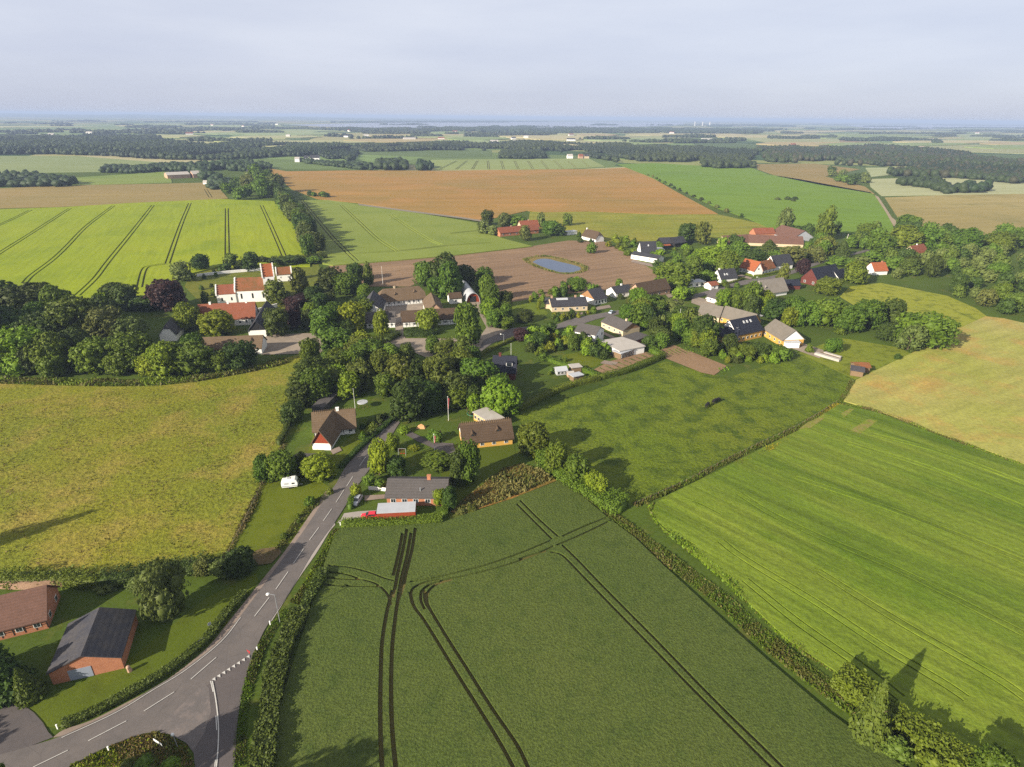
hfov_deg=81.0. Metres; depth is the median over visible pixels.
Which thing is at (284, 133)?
field
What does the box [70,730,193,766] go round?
weeds
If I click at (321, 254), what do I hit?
hedge
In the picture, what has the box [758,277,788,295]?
cottage
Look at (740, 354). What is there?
shrub
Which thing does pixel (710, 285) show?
shed
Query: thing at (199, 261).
broadleaf tree
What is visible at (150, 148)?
wood
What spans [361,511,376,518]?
parked car
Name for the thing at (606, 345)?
shrub
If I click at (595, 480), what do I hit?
broadleaf tree
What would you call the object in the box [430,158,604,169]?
field
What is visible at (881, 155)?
wood
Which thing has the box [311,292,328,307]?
broadleaf tree
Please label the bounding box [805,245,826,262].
broadleaf tree
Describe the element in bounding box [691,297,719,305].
yard
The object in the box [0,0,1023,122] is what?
sky
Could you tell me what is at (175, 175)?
barn
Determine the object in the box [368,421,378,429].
shrub
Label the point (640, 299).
broadleaf tree
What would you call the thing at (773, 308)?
broadleaf tree
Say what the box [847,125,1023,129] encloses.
lake water
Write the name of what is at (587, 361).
lawn
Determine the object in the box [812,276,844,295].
broadleaf tree
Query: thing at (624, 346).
flat roofed house
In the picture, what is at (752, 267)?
house
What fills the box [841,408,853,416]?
field patch
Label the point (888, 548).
field
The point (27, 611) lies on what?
farmhouse
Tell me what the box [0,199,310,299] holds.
field
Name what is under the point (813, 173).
field
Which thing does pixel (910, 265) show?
broadleaf tree
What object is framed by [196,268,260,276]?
churchyard wall
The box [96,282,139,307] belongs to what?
broadleaf tree
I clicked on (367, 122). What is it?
wood
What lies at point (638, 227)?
meadow
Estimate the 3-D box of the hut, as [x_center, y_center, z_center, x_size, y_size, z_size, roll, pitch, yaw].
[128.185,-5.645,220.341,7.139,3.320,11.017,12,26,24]
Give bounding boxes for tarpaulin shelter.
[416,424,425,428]
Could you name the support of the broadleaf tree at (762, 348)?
on the ground at (36, 649)
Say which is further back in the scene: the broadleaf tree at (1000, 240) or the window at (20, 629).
the broadleaf tree at (1000, 240)
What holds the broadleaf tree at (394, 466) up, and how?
on the ground at (36, 649)
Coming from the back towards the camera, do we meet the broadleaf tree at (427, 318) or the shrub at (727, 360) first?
the broadleaf tree at (427, 318)
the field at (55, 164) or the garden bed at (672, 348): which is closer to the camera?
the garden bed at (672, 348)
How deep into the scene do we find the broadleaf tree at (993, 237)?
429.37 m
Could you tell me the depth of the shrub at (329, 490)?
146.45 m
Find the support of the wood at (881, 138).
on the ground at (36, 649)
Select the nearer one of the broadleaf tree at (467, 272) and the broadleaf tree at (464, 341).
the broadleaf tree at (464, 341)
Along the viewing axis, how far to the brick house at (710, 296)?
302.83 m
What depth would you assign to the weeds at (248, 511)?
139.26 m
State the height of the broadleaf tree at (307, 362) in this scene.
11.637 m
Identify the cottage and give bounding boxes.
[310,407,356,449]
[457,407,513,447]
[581,228,604,241]
[714,268,737,282]
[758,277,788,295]
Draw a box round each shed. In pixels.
[312,393,338,411]
[447,292,462,303]
[564,230,576,234]
[568,363,582,371]
[569,371,583,380]
[656,237,672,246]
[670,236,685,246]
[704,281,718,289]
[784,279,801,289]
[814,351,841,361]
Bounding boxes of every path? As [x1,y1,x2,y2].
[358,204,480,220]
[875,195,895,225]
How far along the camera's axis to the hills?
12868.07 m
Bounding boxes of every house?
[492,352,517,379]
[574,323,603,341]
[580,287,607,304]
[600,332,648,358]
[606,284,630,297]
[630,278,670,294]
[706,288,719,302]
[739,258,775,275]
[767,254,793,269]
[800,264,844,285]
[867,261,888,274]
[906,244,926,254]
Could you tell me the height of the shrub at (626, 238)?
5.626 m
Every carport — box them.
[376,501,415,518]
[784,340,800,347]
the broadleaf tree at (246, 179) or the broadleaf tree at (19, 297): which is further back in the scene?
the broadleaf tree at (246, 179)
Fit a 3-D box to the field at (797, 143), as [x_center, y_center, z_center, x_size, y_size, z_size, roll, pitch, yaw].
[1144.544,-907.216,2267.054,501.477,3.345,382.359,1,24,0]
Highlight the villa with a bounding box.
[631,241,664,262]
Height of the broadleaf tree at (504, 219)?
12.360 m
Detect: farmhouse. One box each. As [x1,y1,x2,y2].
[0,585,60,639]
[495,219,539,236]
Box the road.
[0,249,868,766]
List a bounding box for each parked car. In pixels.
[353,494,362,505]
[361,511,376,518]
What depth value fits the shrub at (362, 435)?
170.86 m
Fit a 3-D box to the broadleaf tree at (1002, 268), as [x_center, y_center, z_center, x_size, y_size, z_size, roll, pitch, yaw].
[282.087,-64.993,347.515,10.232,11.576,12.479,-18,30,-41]
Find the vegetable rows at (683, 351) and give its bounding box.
[664,346,696,355]
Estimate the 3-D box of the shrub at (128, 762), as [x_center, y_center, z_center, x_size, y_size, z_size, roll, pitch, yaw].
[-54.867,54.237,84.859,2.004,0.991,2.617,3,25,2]
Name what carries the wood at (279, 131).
on the ground at (36, 649)
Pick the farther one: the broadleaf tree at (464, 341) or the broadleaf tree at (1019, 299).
the broadleaf tree at (1019, 299)
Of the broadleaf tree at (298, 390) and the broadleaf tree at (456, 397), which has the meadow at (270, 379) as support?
the broadleaf tree at (298, 390)
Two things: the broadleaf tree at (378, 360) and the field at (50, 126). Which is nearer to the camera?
the broadleaf tree at (378, 360)
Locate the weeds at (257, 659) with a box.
[232,608,287,766]
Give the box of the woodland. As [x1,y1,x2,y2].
[92,163,1023,594]
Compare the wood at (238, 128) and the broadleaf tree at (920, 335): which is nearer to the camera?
the broadleaf tree at (920, 335)
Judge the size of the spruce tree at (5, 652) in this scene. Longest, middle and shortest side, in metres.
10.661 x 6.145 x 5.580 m
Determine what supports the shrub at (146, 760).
on the ground at (36, 649)
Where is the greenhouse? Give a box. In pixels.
[554,366,567,375]
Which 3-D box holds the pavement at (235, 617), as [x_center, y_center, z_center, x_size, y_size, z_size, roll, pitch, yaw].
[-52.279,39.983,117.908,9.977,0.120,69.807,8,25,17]
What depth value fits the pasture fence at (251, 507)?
138.62 m
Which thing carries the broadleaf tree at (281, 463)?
on the lawn at (278, 507)
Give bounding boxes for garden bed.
[451,464,555,513]
[594,352,653,372]
[660,345,690,358]
[666,352,725,374]
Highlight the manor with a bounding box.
[367,286,442,311]
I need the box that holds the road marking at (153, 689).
[61,617,240,737]
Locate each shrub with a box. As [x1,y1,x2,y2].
[120,758,133,766]
[133,752,153,766]
[160,755,181,766]
[233,260,243,269]
[259,255,267,262]
[265,258,276,263]
[280,532,287,539]
[303,496,315,505]
[326,487,333,494]
[358,431,366,440]
[359,423,365,429]
[367,429,374,435]
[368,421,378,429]
[374,415,384,422]
[381,412,387,419]
[397,424,410,434]
[407,443,419,451]
[425,429,443,443]
[455,508,465,515]
[466,504,477,512]
[525,341,534,352]
[532,293,538,298]
[534,346,544,355]
[538,353,547,360]
[540,294,545,301]
[545,341,555,351]
[549,332,558,339]
[554,338,560,346]
[556,342,564,350]
[559,313,564,320]
[561,335,567,344]
[580,332,588,348]
[580,337,594,347]
[591,306,596,313]
[593,337,602,345]
[600,347,608,359]
[601,342,611,354]
[605,241,611,246]
[611,234,618,241]
[617,293,623,298]
[622,241,628,247]
[623,235,629,241]
[623,249,630,255]
[630,240,636,246]
[639,319,648,329]
[670,250,676,255]
[681,243,689,248]
[682,247,690,255]
[718,349,724,356]
[720,352,726,359]
[724,356,731,363]
[727,346,740,356]
[732,355,741,363]
[734,282,739,287]
[736,351,743,359]
[744,356,751,361]
[756,356,763,362]
[762,353,768,362]
[769,352,779,363]
[804,344,814,352]
[834,328,845,334]
[878,733,913,764]
[894,353,902,359]
[914,745,947,766]
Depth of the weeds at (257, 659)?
97.87 m
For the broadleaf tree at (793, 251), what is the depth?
378.48 m
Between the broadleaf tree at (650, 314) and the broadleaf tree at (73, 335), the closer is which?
the broadleaf tree at (73, 335)
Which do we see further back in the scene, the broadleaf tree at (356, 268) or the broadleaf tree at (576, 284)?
the broadleaf tree at (356, 268)
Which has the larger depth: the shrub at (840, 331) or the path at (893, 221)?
the path at (893, 221)
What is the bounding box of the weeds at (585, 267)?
[522,254,587,273]
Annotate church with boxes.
[215,263,274,302]
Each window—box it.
[15,627,23,632]
[32,623,40,627]
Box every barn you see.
[164,171,189,178]
[190,170,198,177]
[461,280,479,302]
[774,225,813,241]
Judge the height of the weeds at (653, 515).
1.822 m
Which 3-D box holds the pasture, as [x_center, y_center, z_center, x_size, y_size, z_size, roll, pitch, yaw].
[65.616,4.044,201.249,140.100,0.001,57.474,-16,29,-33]
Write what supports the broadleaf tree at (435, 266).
on the ground at (36, 649)
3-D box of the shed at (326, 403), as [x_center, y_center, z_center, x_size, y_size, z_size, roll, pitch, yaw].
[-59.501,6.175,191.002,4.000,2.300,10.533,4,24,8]
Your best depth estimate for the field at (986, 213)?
628.89 m
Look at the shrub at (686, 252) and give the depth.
404.76 m
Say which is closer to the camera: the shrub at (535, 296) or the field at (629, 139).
the shrub at (535, 296)
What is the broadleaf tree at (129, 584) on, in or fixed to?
on the ground at (36, 649)
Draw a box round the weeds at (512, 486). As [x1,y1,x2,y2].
[453,462,553,511]
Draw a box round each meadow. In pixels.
[0,354,301,572]
[529,212,766,241]
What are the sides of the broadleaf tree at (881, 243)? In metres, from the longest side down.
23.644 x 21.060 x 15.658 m
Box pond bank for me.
[528,257,582,273]
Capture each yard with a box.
[253,547,281,564]
[262,333,482,357]
[385,303,423,338]
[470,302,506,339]
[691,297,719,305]
[792,343,826,357]
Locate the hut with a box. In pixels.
[850,362,871,376]
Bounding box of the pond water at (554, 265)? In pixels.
[533,259,580,271]
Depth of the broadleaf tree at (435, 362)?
197.26 m
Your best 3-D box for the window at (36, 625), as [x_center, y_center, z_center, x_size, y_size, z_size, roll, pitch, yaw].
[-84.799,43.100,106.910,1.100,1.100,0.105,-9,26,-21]
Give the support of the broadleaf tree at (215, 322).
on the ground at (36, 649)
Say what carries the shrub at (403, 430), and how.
on the ground at (36, 649)
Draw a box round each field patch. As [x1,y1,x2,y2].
[799,415,823,428]
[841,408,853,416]
[851,419,876,432]
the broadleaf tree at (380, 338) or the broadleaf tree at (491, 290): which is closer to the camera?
the broadleaf tree at (380, 338)
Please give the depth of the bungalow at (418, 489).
143.28 m
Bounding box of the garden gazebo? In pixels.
[357,400,367,409]
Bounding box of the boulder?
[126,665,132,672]
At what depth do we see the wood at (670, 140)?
2236.32 m
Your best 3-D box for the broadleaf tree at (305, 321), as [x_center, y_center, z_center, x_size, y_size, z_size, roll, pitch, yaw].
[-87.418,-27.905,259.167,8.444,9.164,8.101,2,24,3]
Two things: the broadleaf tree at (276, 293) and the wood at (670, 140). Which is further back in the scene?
the wood at (670, 140)
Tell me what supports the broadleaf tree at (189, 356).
on the ground at (36, 649)
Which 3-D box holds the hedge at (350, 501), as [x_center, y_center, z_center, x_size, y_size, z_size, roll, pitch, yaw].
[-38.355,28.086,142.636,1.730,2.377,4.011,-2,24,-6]
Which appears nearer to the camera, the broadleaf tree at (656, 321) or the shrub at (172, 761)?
the shrub at (172, 761)
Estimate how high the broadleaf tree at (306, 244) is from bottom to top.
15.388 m
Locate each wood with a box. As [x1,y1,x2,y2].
[0,128,1023,136]
[0,132,163,139]
[0,134,359,160]
[0,169,78,186]
[3,122,917,126]
[6,131,1023,138]
[33,122,1023,128]
[41,133,1023,140]
[50,123,905,129]
[51,120,1023,125]
[54,127,966,133]
[54,136,942,142]
[98,157,272,183]
[124,125,1023,132]
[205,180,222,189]
[288,126,473,131]
[300,158,373,169]
[330,120,553,122]
[350,139,759,161]
[374,156,408,169]
[415,158,433,170]
[458,125,767,133]
[498,148,547,158]
[583,150,619,162]
[700,156,757,167]
[756,143,1023,172]
[886,166,1023,182]
[895,172,969,193]
[964,179,993,192]
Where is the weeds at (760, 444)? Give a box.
[632,379,854,506]
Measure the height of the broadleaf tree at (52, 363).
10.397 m
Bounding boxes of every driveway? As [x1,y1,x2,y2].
[0,703,52,753]
[340,510,375,520]
[405,431,454,453]
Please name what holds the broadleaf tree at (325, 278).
on the ground at (36, 649)
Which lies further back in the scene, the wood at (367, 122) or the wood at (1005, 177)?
the wood at (367, 122)
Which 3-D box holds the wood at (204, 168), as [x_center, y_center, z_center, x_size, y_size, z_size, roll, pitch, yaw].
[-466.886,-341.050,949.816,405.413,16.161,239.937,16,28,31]
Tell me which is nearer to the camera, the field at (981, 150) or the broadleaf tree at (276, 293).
the broadleaf tree at (276, 293)
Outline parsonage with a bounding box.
[198,300,258,324]
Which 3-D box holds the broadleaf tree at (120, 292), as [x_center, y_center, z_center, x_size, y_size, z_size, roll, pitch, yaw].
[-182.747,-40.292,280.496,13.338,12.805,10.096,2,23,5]
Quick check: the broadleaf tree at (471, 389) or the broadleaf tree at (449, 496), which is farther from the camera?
the broadleaf tree at (471, 389)
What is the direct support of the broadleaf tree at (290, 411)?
on the meadow at (270, 379)
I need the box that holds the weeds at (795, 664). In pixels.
[572,487,922,764]
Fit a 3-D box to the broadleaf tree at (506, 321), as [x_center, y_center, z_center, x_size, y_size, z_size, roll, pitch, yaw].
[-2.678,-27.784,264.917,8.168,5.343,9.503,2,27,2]
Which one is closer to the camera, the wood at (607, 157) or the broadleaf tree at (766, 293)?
the broadleaf tree at (766, 293)
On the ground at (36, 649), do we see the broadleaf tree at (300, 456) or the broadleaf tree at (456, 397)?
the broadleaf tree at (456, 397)
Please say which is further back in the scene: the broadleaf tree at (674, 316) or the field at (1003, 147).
the field at (1003, 147)
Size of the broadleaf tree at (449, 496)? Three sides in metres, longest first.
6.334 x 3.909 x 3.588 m
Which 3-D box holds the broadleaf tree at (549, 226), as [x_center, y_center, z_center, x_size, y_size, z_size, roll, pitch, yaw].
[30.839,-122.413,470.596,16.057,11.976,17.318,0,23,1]
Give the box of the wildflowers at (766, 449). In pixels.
[736,436,788,460]
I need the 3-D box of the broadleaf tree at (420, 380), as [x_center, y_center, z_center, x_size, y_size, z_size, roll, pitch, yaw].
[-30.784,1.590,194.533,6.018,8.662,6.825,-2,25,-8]
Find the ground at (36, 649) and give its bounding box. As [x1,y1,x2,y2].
[0,113,1023,766]
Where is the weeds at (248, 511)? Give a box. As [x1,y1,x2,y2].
[222,442,287,556]
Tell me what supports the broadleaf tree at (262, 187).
on the ground at (36, 649)
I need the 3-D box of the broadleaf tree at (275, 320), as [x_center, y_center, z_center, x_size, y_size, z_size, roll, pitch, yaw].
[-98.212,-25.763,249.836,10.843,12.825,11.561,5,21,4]
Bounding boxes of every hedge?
[0,563,105,591]
[60,588,248,729]
[96,550,226,589]
[246,605,310,766]
[258,252,327,261]
[276,422,290,444]
[294,566,329,609]
[338,416,395,467]
[340,513,442,527]
[346,494,354,509]
[380,329,401,341]
[403,327,439,337]
[439,501,448,517]
[480,337,516,355]
[518,374,600,410]
[534,442,629,515]
[546,354,598,375]
[599,352,665,379]
[644,345,663,354]
[718,277,744,285]
[742,270,778,275]
[829,660,976,766]
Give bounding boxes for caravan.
[281,476,302,488]
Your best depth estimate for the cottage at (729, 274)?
341.01 m
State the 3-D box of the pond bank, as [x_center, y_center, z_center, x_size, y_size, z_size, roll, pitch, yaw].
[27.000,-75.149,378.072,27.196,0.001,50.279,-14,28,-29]
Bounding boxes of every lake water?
[295,122,683,127]
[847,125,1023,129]
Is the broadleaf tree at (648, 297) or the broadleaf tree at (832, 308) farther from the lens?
the broadleaf tree at (648, 297)
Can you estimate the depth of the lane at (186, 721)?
91.84 m
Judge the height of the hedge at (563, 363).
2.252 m
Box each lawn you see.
[28,573,257,728]
[184,263,326,309]
[230,472,328,550]
[307,423,379,464]
[389,440,516,502]
[511,299,547,322]
[517,378,608,407]
[562,352,603,367]
[800,338,909,378]
[840,283,985,328]
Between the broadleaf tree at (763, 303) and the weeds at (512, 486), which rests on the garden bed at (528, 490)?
the weeds at (512, 486)
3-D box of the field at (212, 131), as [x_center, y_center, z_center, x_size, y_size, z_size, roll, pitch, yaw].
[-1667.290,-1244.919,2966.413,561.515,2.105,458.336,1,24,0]
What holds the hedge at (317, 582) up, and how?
on the ground at (36, 649)
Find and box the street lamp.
[266,593,279,621]
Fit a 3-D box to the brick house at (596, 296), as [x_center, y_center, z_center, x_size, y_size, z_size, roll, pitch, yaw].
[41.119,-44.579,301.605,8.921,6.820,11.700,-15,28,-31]
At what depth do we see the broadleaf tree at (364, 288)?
297.58 m
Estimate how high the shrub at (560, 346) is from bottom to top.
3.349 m
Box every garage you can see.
[46,607,137,684]
[687,279,705,286]
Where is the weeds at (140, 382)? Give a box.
[0,356,288,386]
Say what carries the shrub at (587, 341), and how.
on the ground at (36, 649)
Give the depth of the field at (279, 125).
4710.77 m
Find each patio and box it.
[330,446,341,453]
[365,494,384,499]
[596,305,610,309]
[601,360,617,364]
[604,332,615,337]
[631,260,652,266]
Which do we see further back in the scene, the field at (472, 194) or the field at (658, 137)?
the field at (658, 137)
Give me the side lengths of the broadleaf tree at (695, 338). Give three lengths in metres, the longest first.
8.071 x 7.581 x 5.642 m
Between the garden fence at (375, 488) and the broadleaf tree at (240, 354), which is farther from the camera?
the broadleaf tree at (240, 354)
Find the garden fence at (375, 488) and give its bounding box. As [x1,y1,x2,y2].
[368,486,385,490]
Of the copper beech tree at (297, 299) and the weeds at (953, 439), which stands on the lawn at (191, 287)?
the copper beech tree at (297, 299)
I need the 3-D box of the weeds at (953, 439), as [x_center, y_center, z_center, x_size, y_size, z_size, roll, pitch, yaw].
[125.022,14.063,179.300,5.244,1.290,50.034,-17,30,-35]
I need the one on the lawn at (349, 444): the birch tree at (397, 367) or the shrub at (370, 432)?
the shrub at (370, 432)
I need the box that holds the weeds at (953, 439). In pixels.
[843,403,1023,465]
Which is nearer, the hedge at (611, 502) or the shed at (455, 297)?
the hedge at (611, 502)
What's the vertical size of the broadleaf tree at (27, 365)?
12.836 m
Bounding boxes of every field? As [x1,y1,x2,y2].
[0,126,101,126]
[0,156,157,172]
[0,183,227,208]
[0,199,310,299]
[2,171,171,185]
[4,124,140,134]
[134,124,185,124]
[161,135,204,137]
[175,137,231,142]
[193,131,228,132]
[193,132,331,134]
[198,123,284,130]
[217,140,374,143]
[232,135,318,138]
[244,133,326,134]
[267,168,716,219]
[272,480,903,766]
[280,129,340,131]
[298,200,531,265]
[310,133,432,140]
[329,240,656,301]
[344,139,447,142]
[358,149,491,157]
[370,134,409,135]
[403,135,503,137]
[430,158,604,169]
[431,131,463,133]
[435,140,501,142]
[445,137,508,139]
[504,135,637,137]
[525,137,583,139]
[554,133,606,134]
[561,141,624,141]
[578,134,616,135]
[584,139,610,140]
[604,138,660,141]
[617,142,666,144]
[617,163,892,234]
[626,133,706,138]
[628,134,745,135]
[649,404,1023,766]
[716,135,810,137]
[747,138,839,141]
[756,142,842,145]
[757,164,873,193]
[775,131,847,132]
[796,125,846,125]
[816,133,934,135]
[821,136,943,138]
[822,142,973,145]
[837,144,913,145]
[844,316,1023,463]
[866,167,895,176]
[869,177,1023,195]
[885,194,1023,234]
[893,140,1010,143]
[925,145,1023,153]
[944,139,988,139]
[953,128,1014,129]
[956,134,1022,138]
[964,145,1023,148]
[966,138,1023,138]
[980,142,1023,144]
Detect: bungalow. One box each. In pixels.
[384,474,450,505]
[544,295,587,311]
[600,314,639,335]
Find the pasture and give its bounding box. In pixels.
[515,356,852,505]
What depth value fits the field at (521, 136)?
2832.14 m
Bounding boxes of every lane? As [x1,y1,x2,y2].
[155,684,210,749]
[185,656,250,766]
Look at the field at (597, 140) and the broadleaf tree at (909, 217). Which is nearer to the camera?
the broadleaf tree at (909, 217)
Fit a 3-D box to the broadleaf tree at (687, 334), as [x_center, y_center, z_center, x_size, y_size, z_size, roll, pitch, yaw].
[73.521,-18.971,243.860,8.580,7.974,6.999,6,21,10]
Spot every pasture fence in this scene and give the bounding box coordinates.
[227,445,283,551]
[639,402,836,500]
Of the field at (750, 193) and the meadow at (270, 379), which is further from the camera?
the field at (750, 193)
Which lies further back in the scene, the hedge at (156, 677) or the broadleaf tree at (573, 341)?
the broadleaf tree at (573, 341)
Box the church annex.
[275,266,291,281]
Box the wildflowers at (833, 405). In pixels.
[817,403,840,415]
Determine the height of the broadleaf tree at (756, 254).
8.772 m
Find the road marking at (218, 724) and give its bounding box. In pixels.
[212,681,218,766]
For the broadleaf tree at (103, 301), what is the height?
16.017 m
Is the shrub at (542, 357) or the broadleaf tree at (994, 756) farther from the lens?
the shrub at (542, 357)
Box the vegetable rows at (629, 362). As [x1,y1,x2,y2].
[601,353,651,371]
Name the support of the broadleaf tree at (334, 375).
on the ground at (36, 649)
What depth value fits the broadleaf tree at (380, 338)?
228.57 m
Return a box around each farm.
[310,155,319,159]
[698,303,804,345]
[717,228,803,247]
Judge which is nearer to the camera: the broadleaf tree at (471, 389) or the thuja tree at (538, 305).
the broadleaf tree at (471, 389)
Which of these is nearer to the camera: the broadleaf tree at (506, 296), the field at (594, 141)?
the broadleaf tree at (506, 296)
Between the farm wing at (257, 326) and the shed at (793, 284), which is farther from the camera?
the shed at (793, 284)
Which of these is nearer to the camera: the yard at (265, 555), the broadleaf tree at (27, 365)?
the yard at (265, 555)
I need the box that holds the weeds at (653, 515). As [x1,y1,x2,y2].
[646,502,832,671]
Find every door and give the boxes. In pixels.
[67,666,93,680]
[470,296,475,301]
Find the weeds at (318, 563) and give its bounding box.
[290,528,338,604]
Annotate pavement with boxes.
[53,492,327,737]
[270,523,334,621]
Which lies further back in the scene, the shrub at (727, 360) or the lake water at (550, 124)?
the lake water at (550, 124)
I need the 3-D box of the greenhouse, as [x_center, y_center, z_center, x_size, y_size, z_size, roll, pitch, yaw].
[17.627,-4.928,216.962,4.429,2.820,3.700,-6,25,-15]
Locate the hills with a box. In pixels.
[0,113,514,120]
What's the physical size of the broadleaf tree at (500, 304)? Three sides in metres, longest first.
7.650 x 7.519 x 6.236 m
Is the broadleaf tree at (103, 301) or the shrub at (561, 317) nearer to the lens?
the broadleaf tree at (103, 301)
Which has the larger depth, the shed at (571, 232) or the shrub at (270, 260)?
the shed at (571, 232)
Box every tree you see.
[0,279,16,303]
[0,281,56,313]
[0,306,32,331]
[0,325,43,376]
[0,330,12,374]
[0,643,14,660]
[0,654,39,708]
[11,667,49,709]
[14,310,66,332]
[15,339,37,374]
[22,301,45,315]
[23,330,74,375]
[31,349,69,377]
[37,284,73,308]
[42,294,103,333]
[52,326,92,366]
[68,335,111,373]
[80,295,117,315]
[80,305,120,339]
[91,292,107,300]
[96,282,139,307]
[101,353,129,376]
[104,329,155,375]
[107,284,135,310]
[109,315,150,337]
[120,311,133,317]
[124,574,138,592]
[126,295,161,310]
[132,556,190,622]
[134,354,155,376]
[140,278,187,311]
[142,339,180,378]
[169,260,196,280]
[170,340,214,375]
[171,301,200,331]
[180,331,204,344]
[188,253,209,269]
[192,557,210,577]
[196,308,235,336]
[200,291,208,302]
[207,349,230,372]
[208,557,227,578]
[221,340,258,370]
[221,545,257,579]
[239,174,253,191]
[240,251,258,271]
[252,453,269,481]
[254,178,270,197]
[261,279,290,304]
[262,307,290,336]
[264,449,297,482]
[266,172,284,188]
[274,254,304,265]
[276,398,304,425]
[278,194,293,211]
[281,292,307,307]
[283,201,299,214]
[284,302,301,329]
[284,381,310,407]
[285,206,297,221]
[286,355,328,385]
[288,267,309,294]
[290,208,304,215]
[291,212,308,230]
[294,451,305,476]
[295,223,303,241]
[297,222,313,240]
[298,209,310,216]
[298,337,320,360]
[298,366,334,404]
[299,233,316,255]
[299,451,338,482]
[300,216,317,233]
[301,309,312,328]
[302,302,316,310]
[303,286,317,303]
[308,231,325,250]
[308,306,338,336]
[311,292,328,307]
[312,285,324,292]
[314,266,341,293]
[317,327,351,351]
[319,352,349,367]
[320,348,332,358]
[322,365,342,392]
[324,292,336,301]
[325,301,340,318]
[327,347,343,353]
[328,364,346,374]
[331,271,361,295]
[336,371,359,400]
[337,301,366,333]
[338,319,355,334]
[338,346,364,364]
[343,334,365,350]
[345,357,374,390]
[346,262,363,278]
[347,298,359,302]
[348,330,371,340]
[350,337,382,364]
[356,283,369,295]
[358,297,374,315]
[358,342,369,363]
[362,261,373,284]
[367,437,389,474]
[368,348,391,373]
[370,335,386,345]
[372,308,388,334]
[373,371,396,398]
[380,342,400,357]
[381,353,411,383]
[385,454,406,475]
[386,432,399,451]
[388,379,428,422]
[398,342,415,360]
[406,358,429,382]
[410,375,423,384]
[413,260,431,285]
[414,307,440,330]
[419,449,452,472]
[421,353,455,392]
[421,379,443,415]
[425,335,439,352]
[426,277,439,293]
[427,251,457,279]
[429,367,446,389]
[432,336,456,355]
[432,488,443,505]
[437,261,464,298]
[441,486,457,509]
[442,371,471,407]
[442,384,466,411]
[445,346,474,372]
[449,448,466,485]
[452,336,471,349]
[453,301,482,344]
[458,264,475,284]
[458,437,480,485]
[459,357,499,381]
[463,385,481,409]
[464,345,481,360]
[466,393,480,412]
[474,265,494,289]
[475,374,488,384]
[477,382,485,387]
[478,273,494,301]
[479,377,523,416]
[480,209,493,224]
[481,296,498,316]
[483,283,501,302]
[486,310,500,326]
[491,307,507,326]
[493,372,509,384]
[497,212,511,226]
[498,301,512,310]
[499,290,512,303]
[499,315,514,328]
[501,303,513,316]
[513,327,528,341]
[516,309,533,322]
[516,421,550,457]
[519,225,532,240]
[532,331,546,348]
[536,298,540,309]
[541,220,558,235]
[544,439,567,472]
[564,454,590,484]
[567,333,580,350]
[568,277,588,291]
[582,469,608,492]
[619,304,635,321]
[627,302,650,325]
[628,287,647,300]
[631,297,652,306]
[640,304,656,321]
[643,294,655,300]
[646,316,662,334]
[649,299,666,309]
[649,325,672,343]
[653,261,696,288]
[654,308,666,316]
[655,332,669,348]
[665,311,676,324]
[666,298,687,311]
[669,313,686,332]
[672,317,689,339]
[673,305,685,312]
[677,222,696,242]
[681,307,700,327]
[681,327,696,345]
[686,255,703,277]
[687,329,700,347]
[690,313,723,343]
[695,220,712,243]
[697,246,724,269]
[698,339,718,357]
[699,327,717,345]
[715,249,740,272]
[715,288,731,306]
[721,333,737,352]
[722,287,739,306]
[729,241,749,256]
[731,289,746,308]
[738,343,756,357]
[742,249,768,260]
[742,281,763,305]
[743,294,760,314]
[749,340,770,355]
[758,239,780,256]
[758,296,770,312]
[761,298,789,319]
[762,289,775,298]
[769,343,788,353]
[774,207,795,227]
[775,262,790,278]
[780,245,807,265]
[780,306,800,326]
[784,295,807,305]
[792,301,809,326]
[794,258,810,273]
[802,300,824,325]
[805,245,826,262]
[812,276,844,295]
[813,296,850,327]
[814,236,837,254]
[815,204,837,237]
[822,338,842,352]
[831,240,854,256]
[832,305,868,332]
[843,260,869,285]
[846,679,893,752]
[853,298,887,328]
[855,223,878,237]
[866,234,899,256]
[874,322,898,340]
[883,297,907,324]
[890,224,928,248]
[893,323,928,351]
[894,311,962,349]
[895,214,923,225]
[897,247,917,257]
[898,258,923,275]
[904,255,921,268]
[918,227,945,248]
[923,255,945,276]
[937,232,953,247]
[948,273,969,291]
[949,228,988,251]
[968,742,1020,766]
[974,289,998,306]
[980,231,1018,250]
[986,261,1012,274]
[991,281,1013,300]
[993,236,1012,252]
[1005,292,1023,311]
[1013,230,1023,246]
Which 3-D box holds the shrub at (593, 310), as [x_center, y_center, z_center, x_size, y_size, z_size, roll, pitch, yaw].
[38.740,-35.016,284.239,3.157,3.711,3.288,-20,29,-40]
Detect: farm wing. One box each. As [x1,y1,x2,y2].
[159,317,183,340]
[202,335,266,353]
[247,301,274,336]
[365,311,395,327]
[400,308,455,326]
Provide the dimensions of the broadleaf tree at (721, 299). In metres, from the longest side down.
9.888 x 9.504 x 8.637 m
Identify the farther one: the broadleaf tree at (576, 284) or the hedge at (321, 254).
the hedge at (321, 254)

